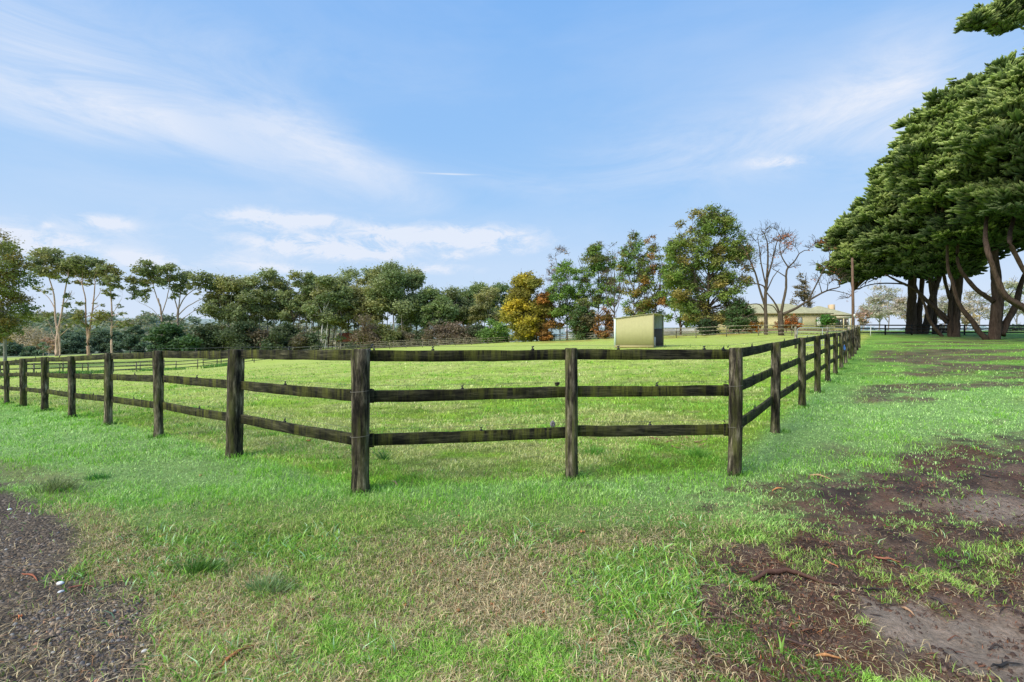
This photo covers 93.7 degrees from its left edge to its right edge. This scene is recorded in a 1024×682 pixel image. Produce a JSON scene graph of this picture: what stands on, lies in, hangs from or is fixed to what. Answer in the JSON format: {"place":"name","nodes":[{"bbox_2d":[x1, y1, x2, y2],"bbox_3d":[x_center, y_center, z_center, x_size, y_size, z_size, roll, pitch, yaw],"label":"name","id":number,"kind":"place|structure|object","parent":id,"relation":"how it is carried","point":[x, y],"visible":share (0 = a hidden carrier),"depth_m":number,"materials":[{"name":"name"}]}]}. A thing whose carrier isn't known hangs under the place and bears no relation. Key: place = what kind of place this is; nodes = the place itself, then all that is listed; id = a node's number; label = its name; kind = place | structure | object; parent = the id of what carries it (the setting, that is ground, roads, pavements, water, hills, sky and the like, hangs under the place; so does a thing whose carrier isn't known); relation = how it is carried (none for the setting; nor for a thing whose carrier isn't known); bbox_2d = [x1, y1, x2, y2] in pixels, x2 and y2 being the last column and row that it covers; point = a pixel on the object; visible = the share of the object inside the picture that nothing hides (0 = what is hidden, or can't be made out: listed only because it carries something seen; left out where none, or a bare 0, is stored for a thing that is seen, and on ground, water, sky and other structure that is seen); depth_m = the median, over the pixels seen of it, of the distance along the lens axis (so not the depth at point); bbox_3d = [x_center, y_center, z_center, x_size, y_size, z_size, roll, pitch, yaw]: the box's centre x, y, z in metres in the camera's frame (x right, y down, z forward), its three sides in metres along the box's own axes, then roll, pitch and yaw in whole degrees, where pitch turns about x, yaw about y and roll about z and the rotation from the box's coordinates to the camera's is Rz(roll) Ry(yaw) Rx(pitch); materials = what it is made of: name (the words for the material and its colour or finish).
{"place":"outdoors","nodes":[
{"label":"outdoors","id":0,"kind":"place"},
{"bbox_2d":[0,503,170,681],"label":"gravel","id":1,"kind":"structure","parent":0,"point":[82,664],"depth_m":2.34,"materials":[{"name":"gravel"}]},
{"bbox_2d":[0,348,823,458],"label":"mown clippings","id":2,"kind":"object","parent":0,"point":[426,422],"visible":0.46,"depth_m":8.02,"materials":[{"name":"plant"}]},
{"bbox_2d":[0,346,1022,518],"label":"rough grass","id":3,"kind":"structure","parent":0,"point":[434,495],"depth_m":5.31,"materials":[{"name":"plant"}]},
{"bbox_2d":[0,318,1023,681],"bbox_3d":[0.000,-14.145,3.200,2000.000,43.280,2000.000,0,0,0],"label":"ground","id":4,"kind":"structure","parent":0,"point":[974,622],"depth_m":4.58,"materials":[{"name":"plant"}]},
{"bbox_2d":[0,339,24,355],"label":"cypress tree","id":5,"kind":"object","parent":4,"relation":"on","point":[14,348],"visible":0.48,"depth_m":173.67,"materials":[{"name":"green plant"}]},
{"bbox_2d":[0,228,44,368],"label":"gum tree","id":6,"kind":"object","parent":4,"relation":"on","point":[10,271],"visible":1,"depth_m":76.99,"materials":[{"name":"green plant"}]},
{"bbox_2d":[1,324,62,352],"bbox_3d":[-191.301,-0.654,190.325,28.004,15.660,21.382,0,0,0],"label":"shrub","id":7,"kind":"object","parent":4,"relation":"on","point":[33,337],"visible":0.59,"depth_m":187.74,"materials":[{"name":"brown plant"}]},
{"bbox_2d":[18,346,46,355],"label":"cypress tree","id":8,"kind":"object","parent":4,"relation":"on","point":[31,350],"visible":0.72,"depth_m":169.17,"materials":[{"name":"green plant"}]},
{"bbox_2d":[25,246,76,355],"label":"gum tree","id":9,"kind":"object","parent":4,"relation":"on","point":[46,255],"visible":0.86,"depth_m":111.77,"materials":[{"name":"green plant"}]},
{"bbox_2d":[19,474,103,495],"bbox_3d":[-4.388,1.389,4.665,0.624,0.142,0.531,0,0,30],"label":"grass tussock","id":10,"kind":"object","parent":4,"relation":"on","point":[53,486],"depth_m":4.63,"materials":[{"name":"plant"}]},
{"bbox_2d":[47,331,97,354],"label":"cypress tree","id":11,"kind":"object","parent":4,"relation":"on","point":[71,343],"visible":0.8,"depth_m":182.89,"materials":[{"name":"green plant"}]},
{"bbox_2d":[58,253,111,354],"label":"gum tree","id":12,"kind":"object","parent":4,"relation":"on","point":[78,263],"visible":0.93,"depth_m":111.68,"materials":[{"name":"green plant"}]},
{"bbox_2d":[86,329,125,352],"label":"cypress tree","id":13,"kind":"object","parent":4,"relation":"on","point":[100,341],"visible":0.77,"depth_m":188.14,"materials":[{"name":"green plant"}]},
{"bbox_2d":[0,362,226,377],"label":"weed strip","id":14,"kind":"object","parent":4,"relation":"on","point":[102,371],"visible":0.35,"depth_m":61.12,"materials":[{"name":"green plant"}]},
{"bbox_2d":[0,359,227,372],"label":"boundary fence","id":15,"kind":"object","parent":4,"relation":"on","point":[88,366],"visible":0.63,"depth_m":58.59,"materials":[{"name":"wood"}]},
{"bbox_2d":[96,263,134,352],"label":"gum tree","id":16,"kind":"object","parent":4,"relation":"on","point":[115,276],"visible":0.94,"depth_m":111.21,"materials":[{"name":"green plant"}]},
{"bbox_2d":[116,325,151,352],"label":"cypress tree","id":17,"kind":"object","parent":4,"relation":"on","point":[131,342],"visible":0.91,"depth_m":178.79,"materials":[{"name":"green plant"}]},
{"bbox_2d":[123,259,184,335],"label":"gum tree","id":18,"kind":"object","parent":4,"relation":"on","point":[154,274],"visible":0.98,"depth_m":113.51,"materials":[{"name":"green plant"}]},
{"bbox_2d":[142,320,205,351],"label":"bush","id":19,"kind":"object","parent":4,"relation":"on","point":[182,341],"visible":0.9,"depth_m":106.25,"materials":[{"name":"green plant"}]},
{"bbox_2d":[168,267,227,325],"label":"gum tree","id":20,"kind":"object","parent":4,"relation":"on","point":[185,277],"visible":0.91,"depth_m":115.36,"materials":[{"name":"green plant"}]},
{"bbox_2d":[161,553,250,580],"bbox_3d":[-1.920,1.401,2.973,0.509,0.103,0.363,0,0,0],"label":"grass tussock","id":21,"kind":"object","parent":4,"relation":"on","point":[199,564],"depth_m":2.99,"materials":[{"name":"plant"}]},
{"bbox_2d":[4,307,414,347],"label":"distant wood","id":22,"kind":"object","parent":4,"relation":"on","point":[147,320],"visible":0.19,"depth_m":343.06,"materials":[{"name":"green plant"}]},
{"bbox_2d":[191,320,231,350],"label":"shrub","id":23,"kind":"object","parent":4,"relation":"on","point":[209,332],"visible":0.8,"depth_m":112.78,"materials":[{"name":"green plant"}]},
{"bbox_2d":[190,267,261,329],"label":"gum tree","id":24,"kind":"object","parent":4,"relation":"on","point":[231,313],"visible":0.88,"depth_m":115.80,"materials":[{"name":"green plant"}]},
{"bbox_2d":[215,319,261,350],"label":"shrub","id":25,"kind":"object","parent":4,"relation":"on","point":[238,332],"visible":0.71,"depth_m":110.51,"materials":[{"name":"green plant"}]},
{"bbox_2d":[237,273,276,328],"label":"gum tree","id":26,"kind":"object","parent":4,"relation":"on","point":[252,280],"visible":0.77,"depth_m":119.23,"materials":[{"name":"green plant"}]},
{"bbox_2d":[243,327,271,347],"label":"shrub","id":27,"kind":"object","parent":4,"relation":"on","point":[258,333],"visible":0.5,"depth_m":111.79,"materials":[{"name":"brown plant"}]},
{"bbox_2d":[225,571,300,599],"bbox_3d":[-1.419,1.389,2.744,0.448,0.095,0.310,0,0,28],"label":"grass tussock","id":28,"kind":"object","parent":4,"relation":"on","point":[254,584],"depth_m":2.74,"materials":[{"name":"plant"}]},
{"bbox_2d":[250,266,287,330],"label":"gum tree","id":29,"kind":"object","parent":4,"relation":"on","point":[270,276],"visible":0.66,"depth_m":121.45,"materials":[{"name":"green plant"}]},
{"bbox_2d":[256,328,287,349],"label":"shrub","id":30,"kind":"object","parent":4,"relation":"on","point":[276,339],"visible":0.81,"depth_m":110.48,"materials":[{"name":"green plant"}]},
{"bbox_2d":[268,275,298,323],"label":"gum tree","id":31,"kind":"object","parent":4,"relation":"on","point":[286,285],"visible":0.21,"depth_m":123.78,"materials":[{"name":"green plant"}]},
{"bbox_2d":[269,319,302,349],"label":"shrub","id":32,"kind":"object","parent":4,"relation":"on","point":[290,329],"visible":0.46,"depth_m":114.89,"materials":[{"name":"green plant"}]},
{"bbox_2d":[275,269,311,331],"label":"gum tree","id":33,"kind":"object","parent":4,"relation":"on","point":[289,316],"visible":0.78,"depth_m":119.48,"materials":[{"name":"green plant"}]},
{"bbox_2d":[287,330,308,349],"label":"shrub","id":34,"kind":"object","parent":4,"relation":"on","point":[301,341],"visible":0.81,"depth_m":111.33,"materials":[{"name":"brown plant"}]},
{"bbox_2d":[288,270,329,332],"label":"gum tree","id":35,"kind":"object","parent":4,"relation":"on","point":[307,286],"visible":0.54,"depth_m":120.56,"materials":[{"name":"green plant"}]},
{"bbox_2d":[300,332,324,349],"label":"shrub","id":36,"kind":"object","parent":4,"relation":"on","point":[313,341],"visible":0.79,"depth_m":111.87,"materials":[{"name":"green plant"}]},
{"bbox_2d":[301,274,340,349],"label":"gum tree","id":37,"kind":"object","parent":4,"relation":"on","point":[324,314],"visible":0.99,"depth_m":117.11,"materials":[{"name":"green plant"}]},
{"bbox_2d":[313,275,358,348],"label":"gum tree","id":38,"kind":"object","parent":4,"relation":"on","point":[343,294],"visible":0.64,"depth_m":119.91,"materials":[{"name":"green plant"}]},
{"bbox_2d":[203,337,481,364],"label":"lane fence","id":39,"kind":"object","parent":4,"relation":"on","point":[368,344],"visible":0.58,"depth_m":108.89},
{"bbox_2d":[327,266,369,332],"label":"gum tree","id":40,"kind":"object","parent":4,"relation":"on","point":[347,275],"visible":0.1,"depth_m":132.10,"materials":[{"name":"green plant"}]},
{"bbox_2d":[336,282,386,347],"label":"gum tree","id":41,"kind":"object","parent":4,"relation":"on","point":[359,298],"visible":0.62,"depth_m":122.23,"materials":[{"name":"green plant"}]},
{"bbox_2d":[348,310,382,346],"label":"shrub","id":42,"kind":"object","parent":4,"relation":"on","point":[373,337],"visible":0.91,"depth_m":112.60,"materials":[{"name":"brown plant"}]},
{"bbox_2d":[354,266,388,319],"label":"gum tree","id":43,"kind":"object","parent":4,"relation":"on","point":[363,281],"visible":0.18,"depth_m":131.79,"materials":[{"name":"green plant"}]},
{"bbox_2d":[352,319,398,347],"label":"shrub","id":44,"kind":"object","parent":4,"relation":"on","point":[381,327],"visible":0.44,"depth_m":114.50,"materials":[{"name":"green plant"}]},
{"bbox_2d":[245,336,522,362],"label":"boundary fence","id":45,"kind":"object","parent":4,"relation":"on","point":[422,345],"visible":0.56,"depth_m":99.89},
{"bbox_2d":[359,257,420,332],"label":"gum tree","id":46,"kind":"object","parent":4,"relation":"on","point":[385,292],"visible":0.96,"depth_m":119.79,"materials":[{"name":"green plant"}]},
{"bbox_2d":[377,324,405,347],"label":"shrub","id":47,"kind":"object","parent":4,"relation":"on","point":[390,335],"visible":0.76,"depth_m":112.57,"materials":[{"name":"green plant"}]},
{"bbox_2d":[397,330,417,346],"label":"shrub","id":48,"kind":"object","parent":4,"relation":"on","point":[407,335],"visible":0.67,"depth_m":113.64,"materials":[{"name":"brown plant"}]},
{"bbox_2d":[401,265,431,331],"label":"gum tree","id":49,"kind":"object","parent":4,"relation":"on","point":[415,281],"visible":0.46,"depth_m":127.18,"materials":[{"name":"green plant"}]},
{"bbox_2d":[401,328,436,346],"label":"shrub","id":50,"kind":"object","parent":4,"relation":"on","point":[418,337],"visible":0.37,"depth_m":114.89,"materials":[{"name":"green plant"}]},
{"bbox_2d":[0,326,860,493],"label":"paddock fence","id":51,"kind":"object","parent":4,"relation":"on","point":[361,396],"visible":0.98,"depth_m":5.09,"materials":[{"name":"brown wood"}]},
{"bbox_2d":[409,282,452,338],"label":"gum tree","id":52,"kind":"object","parent":4,"relation":"on","point":[426,294],"visible":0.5,"depth_m":122.15,"materials":[{"name":"green plant"}]},
{"bbox_2d":[420,321,454,345],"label":"shrub","id":53,"kind":"object","parent":4,"relation":"on","point":[433,331],"visible":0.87,"depth_m":111.69,"materials":[{"name":"brown plant"}]},
{"bbox_2d":[416,294,461,334],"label":"gum tree","id":54,"kind":"object","parent":4,"relation":"on","point":[435,308],"visible":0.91,"depth_m":119.10,"materials":[{"name":"green plant"}]},
{"bbox_2d":[435,319,470,344],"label":"shrub","id":55,"kind":"object","parent":4,"relation":"on","point":[450,327],"visible":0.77,"depth_m":112.70,"materials":[{"name":"brown plant"}]},
{"bbox_2d":[442,285,474,321],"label":"gum tree","id":56,"kind":"object","parent":4,"relation":"on","point":[452,293],"visible":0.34,"depth_m":127.43,"materials":[{"name":"green plant"}]},
{"bbox_2d":[453,287,484,325],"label":"gum tree","id":57,"kind":"object","parent":4,"relation":"on","point":[468,294],"visible":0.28,"depth_m":131.33,"materials":[{"name":"green plant"}]},
{"bbox_2d":[466,283,502,328],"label":"gum tree","id":58,"kind":"object","parent":4,"relation":"on","point":[483,306],"visible":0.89,"depth_m":124.90,"materials":[{"name":"green plant"}]},
{"bbox_2d":[475,317,509,343],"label":"shrub","id":59,"kind":"object","parent":4,"relation":"on","point":[493,334],"visible":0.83,"depth_m":111.15,"materials":[{"name":"green plant"}]},
{"bbox_2d":[479,281,511,329],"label":"gum tree","id":60,"kind":"object","parent":4,"relation":"on","point":[503,288],"visible":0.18,"depth_m":136.04,"materials":[{"name":"green plant"}]},
{"bbox_2d":[0,494,1023,681],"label":"dry grass","id":61,"kind":"structure","parent":4,"relation":"on","point":[551,615],"depth_m":2.52,"materials":[{"name":"plant"}]},
{"bbox_2d":[498,270,555,341],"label":"oak tree","id":62,"kind":"object","parent":4,"relation":"on","point":[521,311],"visible":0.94,"depth_m":96.33,"materials":[{"name":"yellow plant"}]},
{"bbox_2d":[533,288,565,340],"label":"oak tree","id":63,"kind":"object","parent":4,"relation":"on","point":[544,333],"visible":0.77,"depth_m":96.02,"materials":[{"name":"brown plant"}]},
{"bbox_2d":[541,244,571,339],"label":"bare tree","id":64,"kind":"object","parent":4,"relation":"on","point":[551,273],"visible":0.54,"depth_m":103.84,"materials":[{"name":"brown plant"}]},
{"bbox_2d":[544,258,590,340],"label":"oak tree","id":65,"kind":"object","parent":4,"relation":"on","point":[566,307],"visible":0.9,"depth_m":95.03,"materials":[{"name":"green plant"}]},
{"bbox_2d":[567,303,599,339],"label":"oak tree","id":66,"kind":"object","parent":4,"relation":"on","point":[582,324],"visible":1,"depth_m":91.63,"materials":[{"name":"green plant"}]},
{"bbox_2d":[573,241,621,338],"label":"oak tree","id":67,"kind":"object","parent":4,"relation":"on","point":[597,260],"visible":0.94,"depth_m":94.41,"materials":[{"name":"green plant"}]},
{"bbox_2d":[590,306,616,338],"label":"oak tree","id":68,"kind":"object","parent":4,"relation":"on","point":[608,324],"visible":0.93,"depth_m":89.28,"materials":[{"name":"brown plant"}]},
{"bbox_2d":[599,241,627,317],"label":"bare tree","id":69,"kind":"object","parent":4,"relation":"on","point":[617,289],"visible":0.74,"depth_m":85.96,"materials":[{"name":"brown plant"}]},
{"bbox_2d":[613,229,654,316],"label":"oak tree","id":70,"kind":"object","parent":4,"relation":"on","point":[628,267],"visible":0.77,"depth_m":79.86,"materials":[{"name":"green plant"}]},
{"bbox_2d":[613,313,663,347],"bbox_3d":[9.495,-0.714,35.822,3.060,2.525,2.800,0,0,32],"label":"field shelter","id":71,"kind":"object","parent":4,"relation":"on","point":[642,331],"visible":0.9,"depth_m":34.83,"materials":[{"name":"beige metal"}]},
{"bbox_2d":[627,235,669,314],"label":"oak tree","id":72,"kind":"object","parent":4,"relation":"on","point":[643,277],"visible":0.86,"depth_m":77.55,"materials":[{"name":"green plant"}]},
{"bbox_2d":[657,261,705,334],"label":"oak tree","id":73,"kind":"object","parent":4,"relation":"on","point":[668,317],"visible":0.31,"depth_m":73.66,"materials":[{"name":"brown plant"}]},
{"bbox_2d":[658,201,755,327],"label":"oak tree","id":74,"kind":"object","parent":4,"relation":"on","point":[701,305],"visible":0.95,"depth_m":67.14,"materials":[{"name":"green plant"}]},
{"bbox_2d":[695,316,721,335],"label":"shrub","id":75,"kind":"object","parent":4,"relation":"on","point":[713,324],"visible":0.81,"depth_m":65.43,"materials":[{"name":"green plant"}]},
{"bbox_2d":[718,295,758,332],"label":"oak tree","id":76,"kind":"object","parent":4,"relation":"on","point":[733,321],"visible":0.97,"depth_m":65.36,"materials":[{"name":"green plant"}]},
{"bbox_2d":[664,325,826,337],"bbox_3d":[27.526,-1.149,60.382,20.068,1.681,4.174,0,0,37],"label":"boundary fence","id":77,"kind":"object","parent":4,"relation":"on","point":[676,331],"visible":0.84,"depth_m":59.16,"materials":[{"name":"wood"}]},
{"bbox_2d":[733,220,789,334],"bbox_3d":[30.531,-7.876,59.681,6.967,14.973,4.181,0,0,-13],"label":"bare tree","id":78,"kind":"object","parent":4,"relation":"on","point":[764,299],"visible":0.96,"depth_m":59.91,"materials":[{"name":"brown plant"}]},
{"bbox_2d":[709,304,851,332],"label":"farm house","id":79,"kind":"structure","parent":4,"relation":"on","point":[806,316],"depth_m":80.35,"materials":[{"name":"tile"}]},
{"bbox_2d":[771,313,802,332],"bbox_3d":[36.688,-2.204,63.993,4.901,3.051,3.018,0,0,0],"label":"maple tree","id":80,"kind":"object","parent":4,"relation":"on","point":[791,320],"visible":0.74,"depth_m":63.63,"materials":[{"name":"orange plant"}]},
{"bbox_2d":[750,567,837,584],"bbox_3d":[1.654,1.403,2.870,0.497,0.065,0.140,0,0,5],"label":"fallen branch","id":81,"kind":"object","parent":4,"relation":"on","point":[763,573],"visible":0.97,"depth_m":2.88,"materials":[{"name":"brown wood"}]},
{"bbox_2d":[789,272,815,307],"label":"conifer tree","id":82,"kind":"object","parent":4,"relation":"on","point":[805,293],"visible":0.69,"depth_m":95.72,"materials":[{"name":"green plant"}]},
{"bbox_2d":[764,227,857,335],"bbox_3d":[35.810,-7.161,58.063,10.864,13.809,4.531,0,0,0],"label":"bare tree","id":83,"kind":"object","parent":4,"relation":"on","point":[780,313],"visible":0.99,"depth_m":57.90,"materials":[{"name":"brown plant"}]},
{"bbox_2d":[616,450,1023,681],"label":"soil crumbs","id":84,"kind":"object","parent":4,"relation":"on","point":[944,667],"visible":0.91,"depth_m":2.54,"materials":[{"name":"brown soil"}]},
{"bbox_2d":[815,313,840,327],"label":"shrub","id":85,"kind":"object","parent":4,"relation":"on","point":[824,319],"visible":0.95,"depth_m":73.77,"materials":[{"name":"green plant"}]},
{"bbox_2d":[646,359,1023,681],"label":"leaf litter","id":86,"kind":"object","parent":4,"relation":"on","point":[789,619],"visible":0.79,"depth_m":2.64,"materials":[{"name":"plant"}]},
{"bbox_2d":[851,258,854,328],"bbox_3d":[37.650,-4.612,52.972,0.387,9.154,0.384,0,0,0],"label":"utility pole","id":87,"kind":"object","parent":4,"relation":"on","point":[852,295],"visible":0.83,"depth_m":52.90,"materials":[{"name":"brown wood"}]},
{"bbox_2d":[855,307,872,330],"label":"pale tree","id":88,"kind":"object","parent":4,"relation":"on","point":[860,315],"visible":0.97,"depth_m":104.63,"materials":[{"name":"beige plant"}]},
{"bbox_2d":[814,205,941,333],"bbox_3d":[52.026,-10.580,63.630,28.262,20.527,16.440,0,0,-25],"label":"cypress tree","id":89,"kind":"object","parent":4,"relation":"on","point":[868,265],"visible":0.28,"depth_m":60.05,"materials":[{"name":"green plant"}]},
{"bbox_2d":[858,293,901,330],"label":"pale tree","id":90,"kind":"object","parent":4,"relation":"on","point":[879,313],"visible":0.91,"depth_m":111.97,"materials":[{"name":"beige plant"}]},
{"bbox_2d":[855,278,907,330],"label":"pale tree","id":91,"kind":"object","parent":4,"relation":"on","point":[890,294],"visible":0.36,"depth_m":125.95,"materials":[{"name":"beige plant"}]},
{"bbox_2d":[893,294,917,321],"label":"pale tree","id":92,"kind":"object","parent":4,"relation":"on","point":[900,306],"visible":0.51,"depth_m":118.04,"materials":[{"name":"beige plant"}]},
{"bbox_2d":[844,157,1020,336],"bbox_3d":[50.656,-12.409,55.125,25.584,24.986,16.191,0,0,-18],"label":"cypress tree","id":93,"kind":"object","parent":4,"relation":"on","point":[890,232],"visible":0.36,"depth_m":52.46,"materials":[{"name":"green plant"}]},
{"bbox_2d":[857,324,1023,334],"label":"yard fence","id":94,"kind":"object","parent":4,"relation":"on","point":[911,328],"visible":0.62,"depth_m":59.88,"materials":[{"name":"paint"}]},
{"bbox_2d":[874,49,1023,339],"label":"cypress tree","id":95,"kind":"object","parent":4,"relation":"on","point":[916,155],"visible":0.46,"depth_m":44.92,"materials":[{"name":"green plant"}]},
{"bbox_2d":[960,304,980,327],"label":"pale tree","id":96,"kind":"object","parent":4,"relation":"on","point":[964,320],"visible":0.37,"depth_m":111.73,"materials":[{"name":"beige plant"}]},
{"bbox_2d":[961,289,990,326],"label":"pale tree","id":97,"kind":"object","parent":4,"relation":"on","point":[981,305],"visible":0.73,"depth_m":121.69,"materials":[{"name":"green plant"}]},
{"bbox_2d":[932,62,1023,311],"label":"cypress tree","id":98,"kind":"object","parent":4,"relation":"on","point":[991,127],"visible":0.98,"depth_m":37.38,"materials":[{"name":"green plant"}]},
{"bbox_2d":[953,0,1023,74],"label":"cypress tree","id":99,"kind":"object","parent":4,"relation":"on","point":[997,18],"visible":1,"depth_m":28.52,"materials":[{"name":"green plant"}]},
{"bbox_2d":[1003,275,1023,322],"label":"pale tree","id":100,"kind":"object","parent":4,"relation":"on","point":[1013,283],"visible":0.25,"depth_m":115.03,"materials":[{"name":"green plant"}]},
{"bbox_2d":[0,341,1023,681],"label":"short grass","id":101,"kind":"structure","parent":0,"point":[464,653],"depth_m":3.85,"materials":[{"name":"plant"}]},
{"bbox_2d":[0,0,1023,327],"label":"sky","id":102,"kind":"structure","parent":0,"point":[459,142],"materials":[{"name":"blue"}]},
{"bbox_2d":[34,511,1018,681],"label":"long grass","id":103,"kind":"structure","parent":0,"point":[601,582],"depth_m":2.87,"materials":[{"name":"plant"}]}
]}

